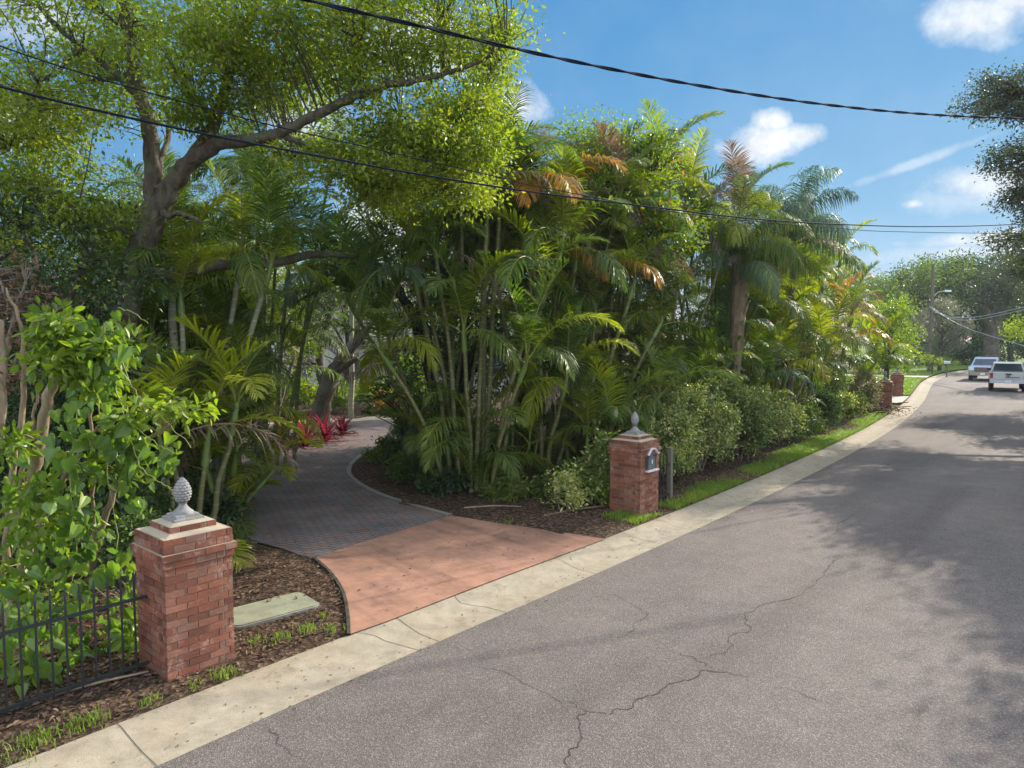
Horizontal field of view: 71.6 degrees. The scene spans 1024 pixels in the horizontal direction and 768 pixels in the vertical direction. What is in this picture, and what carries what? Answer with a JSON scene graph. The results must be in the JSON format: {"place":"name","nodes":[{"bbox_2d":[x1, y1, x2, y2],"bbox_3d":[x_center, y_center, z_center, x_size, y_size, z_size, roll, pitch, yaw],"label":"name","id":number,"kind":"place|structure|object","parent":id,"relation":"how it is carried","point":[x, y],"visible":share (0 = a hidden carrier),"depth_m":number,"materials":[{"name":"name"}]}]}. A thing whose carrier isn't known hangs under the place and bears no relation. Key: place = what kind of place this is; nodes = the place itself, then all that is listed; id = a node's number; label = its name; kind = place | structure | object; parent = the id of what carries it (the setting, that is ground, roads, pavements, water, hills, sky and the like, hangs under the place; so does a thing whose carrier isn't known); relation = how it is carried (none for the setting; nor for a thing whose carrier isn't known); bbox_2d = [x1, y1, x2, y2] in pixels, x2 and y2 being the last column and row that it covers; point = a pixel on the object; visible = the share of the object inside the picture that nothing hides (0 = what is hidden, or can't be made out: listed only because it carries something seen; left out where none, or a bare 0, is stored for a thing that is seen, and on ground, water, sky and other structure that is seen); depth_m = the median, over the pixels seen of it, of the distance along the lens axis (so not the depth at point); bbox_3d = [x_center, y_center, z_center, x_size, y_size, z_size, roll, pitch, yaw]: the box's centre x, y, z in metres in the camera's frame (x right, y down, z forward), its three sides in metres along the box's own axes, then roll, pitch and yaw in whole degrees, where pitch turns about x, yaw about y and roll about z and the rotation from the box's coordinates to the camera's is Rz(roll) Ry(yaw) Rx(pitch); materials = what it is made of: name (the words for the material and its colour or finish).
{"place":"outdoors","nodes":[
{"label":"outdoors","id":0,"kind":"place"},
{"bbox_2d":[156,419,569,607],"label":"driveway","id":1,"kind":"structure","parent":0,"point":[307,523],"depth_m":13.70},
{"bbox_2d":[317,515,603,633],"bbox_3d":[-1.254,2.555,10.579,2.997,0.001,4.968,3,5,41],"label":"driveway apron","id":2,"kind":"object","parent":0,"point":[462,561],"visible":1,"depth_m":10.34,"materials":[{"name":"red brick"}]},
{"bbox_2d":[0,353,967,767],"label":"garden ground","id":3,"kind":"structure","parent":0,"point":[368,473],"depth_m":9.04,"materials":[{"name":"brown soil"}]},
{"bbox_2d":[0,378,87,565],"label":"shrub","id":4,"kind":"object","parent":3,"relation":"on","point":[13,416],"visible":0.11,"depth_m":9.71,"materials":[{"name":"green plant"}]},
{"bbox_2d":[0,234,96,398],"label":"withered shrub","id":5,"kind":"object","parent":3,"relation":"on","point":[22,298],"visible":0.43,"depth_m":8.79,"materials":[{"name":"brown plant"}]},
{"bbox_2d":[0,214,128,445],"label":"broadleaf tree","id":6,"kind":"object","parent":3,"relation":"on","point":[29,284],"visible":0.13,"depth_m":10.59,"materials":[{"name":"green plant"}]},
{"bbox_2d":[0,571,149,714],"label":"iron fence","id":7,"kind":"object","parent":3,"relation":"on","point":[68,688],"visible":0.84,"depth_m":6.40,"materials":[{"name":"black metal"}]},
{"bbox_2d":[0,83,156,485],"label":"broadleaf tree","id":8,"kind":"object","parent":3,"relation":"on","point":[99,183],"visible":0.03,"depth_m":15.73,"materials":[{"name":"green plant"}]},
{"bbox_2d":[0,145,186,416],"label":"broadleaf tree","id":9,"kind":"object","parent":3,"relation":"on","point":[22,250],"visible":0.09,"depth_m":12.44,"materials":[{"name":"green plant"}]},
{"bbox_2d":[0,416,188,564],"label":"shrub","id":10,"kind":"object","parent":3,"relation":"on","point":[102,493],"visible":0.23,"depth_m":9.42,"materials":[{"name":"green plant"}]},
{"bbox_2d":[0,307,190,703],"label":"climbing vine","id":11,"kind":"object","parent":3,"relation":"on","point":[61,461],"visible":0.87,"depth_m":7.28,"materials":[{"name":"green plant"}]},
{"bbox_2d":[54,503,165,604],"bbox_3d":[-4.641,2.097,8.647,1.552,1.309,1.374,0,4,0],"label":"shrub","id":12,"kind":"object","parent":3,"relation":"on","point":[125,529],"visible":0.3,"depth_m":8.48,"materials":[{"name":"green plant"}]},
{"bbox_2d":[0,288,226,659],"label":"bare stemmed shrub","id":13,"kind":"object","parent":3,"relation":"on","point":[62,334],"visible":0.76,"depth_m":7.56,"materials":[{"name":"green plant"}]},
{"bbox_2d":[0,166,229,541],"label":"broadleaf tree","id":14,"kind":"object","parent":3,"relation":"on","point":[61,400],"visible":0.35,"depth_m":10.67,"materials":[{"name":"green plant"}]},
{"bbox_2d":[49,376,215,516],"bbox_3d":[-6.342,1.114,11.834,2.748,2.876,2.331,0,4,0],"label":"shrub","id":15,"kind":"object","parent":3,"relation":"on","point":[189,473],"visible":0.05,"depth_m":11.86,"materials":[{"name":"green plant"}]},
{"bbox_2d":[50,405,259,564],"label":"young palm","id":16,"kind":"object","parent":3,"relation":"on","point":[163,496],"visible":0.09,"depth_m":11.43,"materials":[{"name":"plant"}]},
{"bbox_2d":[3,234,309,485],"bbox_3d":[-7.401,-0.504,14.206,6.508,5.693,5.832,0,4,0],"label":"broadleaf tree","id":17,"kind":"object","parent":3,"relation":"on","point":[195,310],"visible":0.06,"depth_m":13.80,"materials":[{"name":"green plant"}]},
{"bbox_2d":[66,146,263,356],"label":"broadleaf tree","id":18,"kind":"object","parent":3,"relation":"on","point":[127,177],"visible":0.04,"depth_m":21.94,"materials":[{"name":"green plant"}]},
{"bbox_2d":[0,144,340,513],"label":"areca palm","id":19,"kind":"object","parent":3,"relation":"on","point":[241,222],"visible":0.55,"depth_m":12.58,"materials":[{"name":"green plant"}]},
{"bbox_2d":[130,477,236,682],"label":"gate pier","id":20,"kind":"structure","parent":3,"relation":"on","point":[183,552],"depth_m":6.87,"materials":[{"name":"brick"}]},
{"bbox_2d":[60,310,306,572],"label":"areca palm","id":21,"kind":"object","parent":3,"relation":"on","point":[177,379],"visible":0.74,"depth_m":10.62,"materials":[{"name":"plant"}]},
{"bbox_2d":[63,222,326,508],"bbox_3d":[-6.235,-0.146,13.442,5.477,5.404,5.837,0,4,0],"label":"areca palm","id":22,"kind":"object","parent":3,"relation":"on","point":[242,316],"visible":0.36,"depth_m":13.31,"materials":[{"name":"plant"}]},
{"bbox_2d":[61,180,339,421],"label":"broadleaf tree","id":23,"kind":"object","parent":3,"relation":"on","point":[308,344],"visible":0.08,"depth_m":21.01,"materials":[{"name":"green plant"}]},
{"bbox_2d":[150,484,254,528],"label":"ground plant","id":24,"kind":"object","parent":3,"relation":"on","point":[224,511],"visible":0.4,"depth_m":11.64,"materials":[{"name":"green plant"}]},
{"bbox_2d":[134,385,323,537],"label":"areca palm","id":25,"kind":"object","parent":3,"relation":"on","point":[267,480],"visible":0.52,"depth_m":12.31,"materials":[{"name":"plant"}]},
{"bbox_2d":[106,82,395,473],"bbox_3d":[-6.338,-2.546,17.087,6.007,9.706,6.535,3,5,40],"label":"areca palm","id":26,"kind":"object","parent":3,"relation":"on","point":[242,159],"visible":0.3,"depth_m":16.86,"materials":[{"name":"plant"}]},
{"bbox_2d":[0,517,512,767],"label":"weeds","id":27,"kind":"object","parent":3,"relation":"on","point":[95,717],"visible":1,"depth_m":6.01,"materials":[{"name":"green plant"}]},
{"bbox_2d":[178,270,348,441],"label":"areca palm","id":28,"kind":"object","parent":3,"relation":"on","point":[330,345],"visible":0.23,"depth_m":21.64,"materials":[{"name":"green plant"}]},
{"bbox_2d":[233,592,318,629],"bbox_3d":[-2.895,2.726,8.468,1.060,0.116,0.620,-3,5,-42],"label":"utility cover","id":29,"kind":"object","parent":3,"relation":"on","point":[258,613],"visible":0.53,"depth_m":8.41,"materials":[{"name":"concrete"}]},
{"bbox_2d":[0,0,565,527],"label":"oak tree","id":30,"kind":"object","parent":3,"relation":"on","point":[216,38],"visible":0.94,"depth_m":10.85,"materials":[{"name":"green plant"}]},
{"bbox_2d":[255,359,318,415],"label":"shrub","id":31,"kind":"object","parent":3,"relation":"on","point":[304,393],"visible":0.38,"depth_m":30.02,"materials":[{"name":"green plant"}]},
{"bbox_2d":[241,259,374,423],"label":"leaning tree","id":32,"kind":"object","parent":3,"relation":"on","point":[338,365],"visible":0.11,"depth_m":26.80,"materials":[{"name":"green plant"}]},
{"bbox_2d":[310,378,376,412],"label":"shrub","id":33,"kind":"object","parent":3,"relation":"on","point":[339,402],"visible":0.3,"depth_m":30.58,"materials":[{"name":"green plant"}]},
{"bbox_2d":[281,218,414,399],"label":"garden tree","id":34,"kind":"object","parent":3,"relation":"on","point":[346,372],"visible":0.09,"depth_m":36.81,"materials":[{"name":"green plant"}]},
{"bbox_2d":[267,200,453,464],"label":"arching tree","id":35,"kind":"object","parent":3,"relation":"on","point":[408,301],"visible":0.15,"depth_m":17.82,"materials":[{"name":"green plant"}]},
{"bbox_2d":[271,269,512,392],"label":"house","id":36,"kind":"structure","parent":3,"relation":"on","point":[333,356],"depth_m":43.96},
{"bbox_2d":[353,356,446,442],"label":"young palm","id":37,"kind":"object","parent":3,"relation":"on","point":[368,409],"visible":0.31,"depth_m":17.95,"materials":[{"name":"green plant"}]},
{"bbox_2d":[381,448,445,481],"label":"ground plant","id":38,"kind":"object","parent":3,"relation":"on","point":[399,462],"visible":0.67,"depth_m":15.80,"materials":[{"name":"green plant"}]},
{"bbox_2d":[368,391,489,488],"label":"young palm","id":39,"kind":"object","parent":3,"relation":"on","point":[415,419],"visible":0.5,"depth_m":15.29,"materials":[{"name":"plant"}]},
{"bbox_2d":[279,130,583,468],"bbox_3d":[-1.766,-2.060,17.558,7.416,8.588,7.849,0,4,0],"label":"areca palm","id":40,"kind":"object","parent":3,"relation":"on","point":[350,235],"visible":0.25,"depth_m":16.05,"materials":[{"name":"plant"}]},
{"bbox_2d":[414,462,475,495],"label":"ground plant","id":41,"kind":"object","parent":3,"relation":"on","point":[450,483],"visible":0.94,"depth_m":14.56,"materials":[{"name":"green plant"}]},
{"bbox_2d":[331,201,575,449],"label":"hedge tree","id":42,"kind":"object","parent":3,"relation":"on","point":[443,346],"visible":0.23,"depth_m":17.83,"materials":[{"name":"green plant"}]},
{"bbox_2d":[288,56,633,493],"bbox_3d":[-0.944,-2.237,14.726,6.823,9.396,5.151,0,4,0],"label":"areca palm","id":43,"kind":"object","parent":3,"relation":"on","point":[468,462],"visible":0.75,"depth_m":14.37,"materials":[{"name":"plant"}]},
{"bbox_2d":[472,473,535,502],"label":"ground plant","id":44,"kind":"object","parent":3,"relation":"on","point":[516,488],"visible":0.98,"depth_m":14.19,"materials":[{"name":"green plant"}]},
{"bbox_2d":[472,386,582,488],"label":"young palm","id":45,"kind":"object","parent":3,"relation":"on","point":[491,435],"visible":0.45,"depth_m":15.53,"materials":[{"name":"plant"}]},
{"bbox_2d":[436,105,681,474],"bbox_3d":[0.478,-2.399,17.317,6.042,9.314,5.562,3,5,38],"label":"areca palm","id":46,"kind":"object","parent":3,"relation":"on","point":[601,261],"visible":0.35,"depth_m":16.41,"materials":[{"name":"plant"}]},
{"bbox_2d":[539,462,594,512],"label":"shrub","id":47,"kind":"object","parent":3,"relation":"on","point":[569,486],"visible":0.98,"depth_m":13.24,"materials":[{"name":"green plant"}]},
{"bbox_2d":[486,270,678,490],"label":"areca palm","id":48,"kind":"object","parent":3,"relation":"on","point":[612,405],"visible":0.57,"depth_m":15.32,"materials":[{"name":"plant"}]},
{"bbox_2d":[454,118,711,449],"bbox_3d":[1.800,-2.431,19.850,6.894,9.177,5.857,0,4,0],"label":"areca palm","id":49,"kind":"object","parent":3,"relation":"on","point":[620,294],"visible":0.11,"depth_m":18.20,"materials":[{"name":"plant"}]},
{"bbox_2d":[519,383,648,495],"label":"young palm","id":50,"kind":"object","parent":3,"relation":"on","point":[581,409],"visible":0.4,"depth_m":15.34,"materials":[{"name":"plant"}]},
{"bbox_2d":[562,421,620,505],"bbox_3d":[1.570,1.551,13.916,1.299,1.732,1.394,3,5,39],"label":"shrub","id":51,"kind":"object","parent":3,"relation":"on","point":[597,468],"visible":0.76,"depth_m":13.78,"materials":[{"name":"green plant"}]},
{"bbox_2d":[498,121,693,461],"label":"areca palm","id":52,"kind":"object","parent":3,"relation":"on","point":[586,298],"visible":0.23,"depth_m":17.12,"materials":[{"name":"plant"}]},
{"bbox_2d":[507,130,712,454],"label":"twiggy tree","id":53,"kind":"object","parent":3,"relation":"on","point":[618,260],"visible":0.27,"depth_m":17.32,"materials":[{"name":"green plant"}]},
{"bbox_2d":[516,277,716,446],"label":"areca palm","id":54,"kind":"object","parent":3,"relation":"on","point":[632,337],"visible":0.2,"depth_m":18.73,"materials":[{"name":"plant"}]},
{"bbox_2d":[545,154,699,442],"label":"areca palm","id":55,"kind":"object","parent":3,"relation":"on","point":[619,356],"visible":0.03,"depth_m":20.67,"materials":[{"name":"plant"}]},
{"bbox_2d":[507,202,744,468],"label":"areca palm","id":56,"kind":"object","parent":3,"relation":"on","point":[653,402],"visible":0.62,"depth_m":16.86,"materials":[{"name":"plant"}]},
{"bbox_2d":[536,94,716,456],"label":"flowering tree","id":57,"kind":"object","parent":3,"relation":"on","point":[658,221],"visible":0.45,"depth_m":17.61,"materials":[{"name":"green plant"}]},
{"bbox_2d":[607,412,661,514],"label":"gate pier","id":58,"kind":"structure","parent":3,"relation":"on","point":[634,451],"depth_m":13.16,"materials":[{"name":"brick"}]},
{"bbox_2d":[592,390,686,460],"bbox_3d":[2.733,1.201,15.721,2.036,2.205,1.590,3,5,40],"label":"shrub","id":59,"kind":"object","parent":3,"relation":"on","point":[652,427],"visible":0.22,"depth_m":15.52,"materials":[{"name":"green plant"}]},
{"bbox_2d":[658,446,672,500],"bbox_3d":[2.885,1.873,14.106,0.110,1.150,1.145,3,5,41],"label":"fence","id":60,"kind":"object","parent":3,"relation":"on","point":[669,473],"visible":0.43,"depth_m":14.44,"materials":[{"name":"grey metal"}]},
{"bbox_2d":[626,377,707,473],"bbox_3d":[3.638,1.019,16.866,2.155,2.428,1.492,0,4,0],"label":"hedge shrub","id":61,"kind":"object","parent":3,"relation":"on","point":[670,395],"visible":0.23,"depth_m":16.63,"materials":[{"name":"green plant"}]},
{"bbox_2d":[648,400,705,481],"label":"hedge shrub","id":62,"kind":"object","parent":3,"relation":"on","point":[682,462],"visible":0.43,"depth_m":15.74,"materials":[{"name":"green plant"}]},
{"bbox_2d":[605,310,763,425],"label":"areca palm","id":63,"kind":"object","parent":3,"relation":"on","point":[704,357],"visible":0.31,"depth_m":18.87,"materials":[{"name":"plant"}]},
{"bbox_2d":[579,97,817,393],"bbox_3d":[4.403,-2.882,21.055,6.664,9.873,6.675,-1,4,-18],"label":"areca palm","id":64,"kind":"object","parent":3,"relation":"on","point":[743,176],"visible":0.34,"depth_m":19.81,"materials":[{"name":"plant"}]},
{"bbox_2d":[678,375,736,465],"bbox_3d":[4.776,0.956,18.168,1.888,2.382,1.628,0,4,0],"label":"hedge shrub","id":65,"kind":"object","parent":3,"relation":"on","point":[714,388],"visible":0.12,"depth_m":18.07,"materials":[{"name":"green plant"}]},
{"bbox_2d":[675,387,745,471],"bbox_3d":[4.573,1.090,17.277,2.252,2.235,1.526,0,4,0],"label":"hedge shrub","id":66,"kind":"object","parent":3,"relation":"on","point":[718,431],"visible":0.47,"depth_m":17.06,"materials":[{"name":"green plant"}]},
{"bbox_2d":[613,257,814,392],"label":"areca palm","id":67,"kind":"object","parent":3,"relation":"on","point":[762,341],"visible":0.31,"depth_m":21.36,"materials":[{"name":"plant"}]},
{"bbox_2d":[638,183,813,384],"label":"areca palm","id":68,"kind":"object","parent":3,"relation":"on","point":[800,318],"visible":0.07,"depth_m":23.07,"materials":[{"name":"plant"}]},
{"bbox_2d":[713,378,778,461],"bbox_3d":[5.986,0.949,18.798,2.014,2.319,1.693,0,4,0],"label":"hedge shrub","id":69,"kind":"object","parent":3,"relation":"on","point":[757,424],"visible":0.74,"depth_m":18.52,"materials":[{"name":"green plant"}]},
{"bbox_2d":[671,191,822,385],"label":"queen palm","id":70,"kind":"object","parent":3,"relation":"on","point":[740,256],"visible":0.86,"depth_m":20.40,"materials":[{"name":"green plant"}]},
{"bbox_2d":[601,406,892,524],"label":"grass","id":71,"kind":"structure","parent":3,"relation":"on","point":[800,451],"depth_m":17.97,"materials":[{"name":"green plant"}]},
{"bbox_2d":[680,242,835,387],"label":"areca palm","id":72,"kind":"object","parent":3,"relation":"on","point":[761,314],"visible":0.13,"depth_m":25.26,"materials":[{"name":"plant"}]},
{"bbox_2d":[740,383,796,452],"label":"hedge shrub","id":73,"kind":"object","parent":3,"relation":"on","point":[782,420],"visible":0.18,"depth_m":19.66,"materials":[{"name":"green plant"}]},
{"bbox_2d":[762,389,809,445],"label":"hedge shrub","id":74,"kind":"object","parent":3,"relation":"on","point":[777,397],"visible":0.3,"depth_m":21.21,"materials":[{"name":"green plant"}]},
{"bbox_2d":[702,272,882,404],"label":"areca palm","id":75,"kind":"object","parent":3,"relation":"on","point":[820,337],"visible":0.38,"depth_m":24.05,"materials":[{"name":"plant"}]},
{"bbox_2d":[734,164,859,402],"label":"queen palm","id":76,"kind":"object","parent":3,"relation":"on","point":[801,205],"visible":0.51,"depth_m":23.96,"materials":[{"name":"green plant"}]},
{"bbox_2d":[759,231,843,399],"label":"areca palm","id":77,"kind":"object","parent":3,"relation":"on","point":[809,281],"visible":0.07,"depth_m":28.90,"materials":[{"name":"plant"}]},
{"bbox_2d":[789,398,829,438],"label":"verge shrub","id":78,"kind":"object","parent":3,"relation":"on","point":[811,414],"visible":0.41,"depth_m":22.68,"materials":[{"name":"green plant"}]},
{"bbox_2d":[745,270,876,405],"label":"areca palm","id":79,"kind":"object","parent":3,"relation":"on","point":[839,303],"visible":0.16,"depth_m":26.88,"materials":[{"name":"plant"}]},
{"bbox_2d":[756,207,877,403],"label":"areca palm","id":80,"kind":"object","parent":3,"relation":"on","point":[828,262],"visible":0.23,"depth_m":33.40,"materials":[{"name":"plant"}]},
{"bbox_2d":[794,348,853,395],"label":"verge shrub","id":81,"kind":"object","parent":3,"relation":"on","point":[835,382],"visible":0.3,"depth_m":29.40,"materials":[{"name":"green plant"}]},
{"bbox_2d":[800,385,849,431],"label":"verge shrub","id":82,"kind":"object","parent":3,"relation":"on","point":[832,409],"visible":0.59,"depth_m":24.76,"materials":[{"name":"green plant"}]},
{"bbox_2d":[784,260,915,403],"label":"areca palm","id":83,"kind":"object","parent":3,"relation":"on","point":[874,338],"visible":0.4,"depth_m":30.17,"materials":[{"name":"plant"}]},
{"bbox_2d":[826,377,884,414],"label":"verge shrub","id":84,"kind":"object","parent":3,"relation":"on","point":[870,389],"visible":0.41,"depth_m":29.97,"materials":[{"name":"green plant"}]},
{"bbox_2d":[852,290,934,378],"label":"garden tree","id":85,"kind":"object","parent":3,"relation":"on","point":[901,305],"visible":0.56,"depth_m":45.20,"materials":[{"name":"green plant"}]},
{"bbox_2d":[860,254,955,354],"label":"distant tree","id":86,"kind":"object","parent":3,"relation":"on","point":[924,277],"visible":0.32,"depth_m":89.79,"materials":[{"name":"green plant"}]},
{"bbox_2d":[870,251,963,361],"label":"distant tree","id":87,"kind":"object","parent":3,"relation":"on","point":[905,268],"visible":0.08,"depth_m":96.50,"materials":[{"name":"green plant"}]},
{"bbox_2d":[883,250,982,361],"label":"distant tree","id":88,"kind":"object","parent":3,"relation":"on","point":[944,285],"visible":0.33,"depth_m":93.11,"materials":[{"name":"green plant"}]},
{"bbox_2d":[902,292,979,370],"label":"garden tree","id":89,"kind":"object","parent":3,"relation":"on","point":[940,340],"visible":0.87,"depth_m":70.38,"materials":[{"name":"green plant"}]},
{"bbox_2d":[944,243,1015,361],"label":"distant tree","id":90,"kind":"object","parent":3,"relation":"on","point":[993,256],"visible":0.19,"depth_m":96.46,"materials":[{"name":"green plant"}]},
{"bbox_2d":[955,252,1023,361],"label":"oak tree","id":91,"kind":"object","parent":3,"relation":"on","point":[991,347],"visible":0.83,"depth_m":79.99,"materials":[{"name":"green plant"}]},
{"bbox_2d":[969,263,1023,361],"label":"distant tree","id":92,"kind":"object","parent":3,"relation":"on","point":[1004,321],"visible":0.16,"depth_m":92.09,"materials":[{"name":"green plant"}]},
{"bbox_2d":[0,0,1023,341],"label":"sky","id":93,"kind":"structure","parent":0,"point":[891,55],"materials":[{"name":"blue"}]},
{"bbox_2d":[154,372,1023,767],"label":"road","id":94,"kind":"structure","parent":0,"point":[862,606],"depth_m":7.49,"materials":[{"name":"grey asphalt"}]},
{"bbox_2d":[5,370,967,767],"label":"kerb","id":95,"kind":"structure","parent":94,"relation":"on","point":[201,718],"depth_m":7.62,"materials":[{"name":"concrete"}]},
{"bbox_2d":[987,362,1023,391],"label":"pickup truck","id":96,"kind":"object","parent":94,"relation":"on","point":[1007,372],"visible":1,"depth_m":44.77,"materials":[{"name":"white paint"}]},
{"bbox_2d":[299,0,1023,119],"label":"power cable","id":97,"kind":"object","parent":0,"point":[405,22],"visible":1,"depth_m":11.17,"materials":[{"name":"rubber"}]},
{"bbox_2d":[745,359,1023,375],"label":"end lawn","id":98,"kind":"structure","parent":0,"point":[922,370],"depth_m":73.58,"materials":[{"name":"green plant"}]},
{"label":"verge","id":99,"kind":"structure","parent":0,"visible":0},
{"bbox_2d":[940,59,1023,284],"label":"roadside oak","id":100,"kind":"object","parent":99,"relation":"on","point":[1012,94],"visible":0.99,"depth_m":29.80,"materials":[{"name":"green plant"}]},
{"bbox_2d":[0,45,949,232],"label":"power cable","id":101,"kind":"object","parent":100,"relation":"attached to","point":[388,151],"visible":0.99,"depth_m":9.39,"materials":[{"name":"rubber"}]},
{"bbox_2d":[0,85,1021,226],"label":"power cable","id":102,"kind":"object","parent":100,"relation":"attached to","point":[149,122],"visible":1,"depth_m":9.42,"materials":[{"name":"rubber"}]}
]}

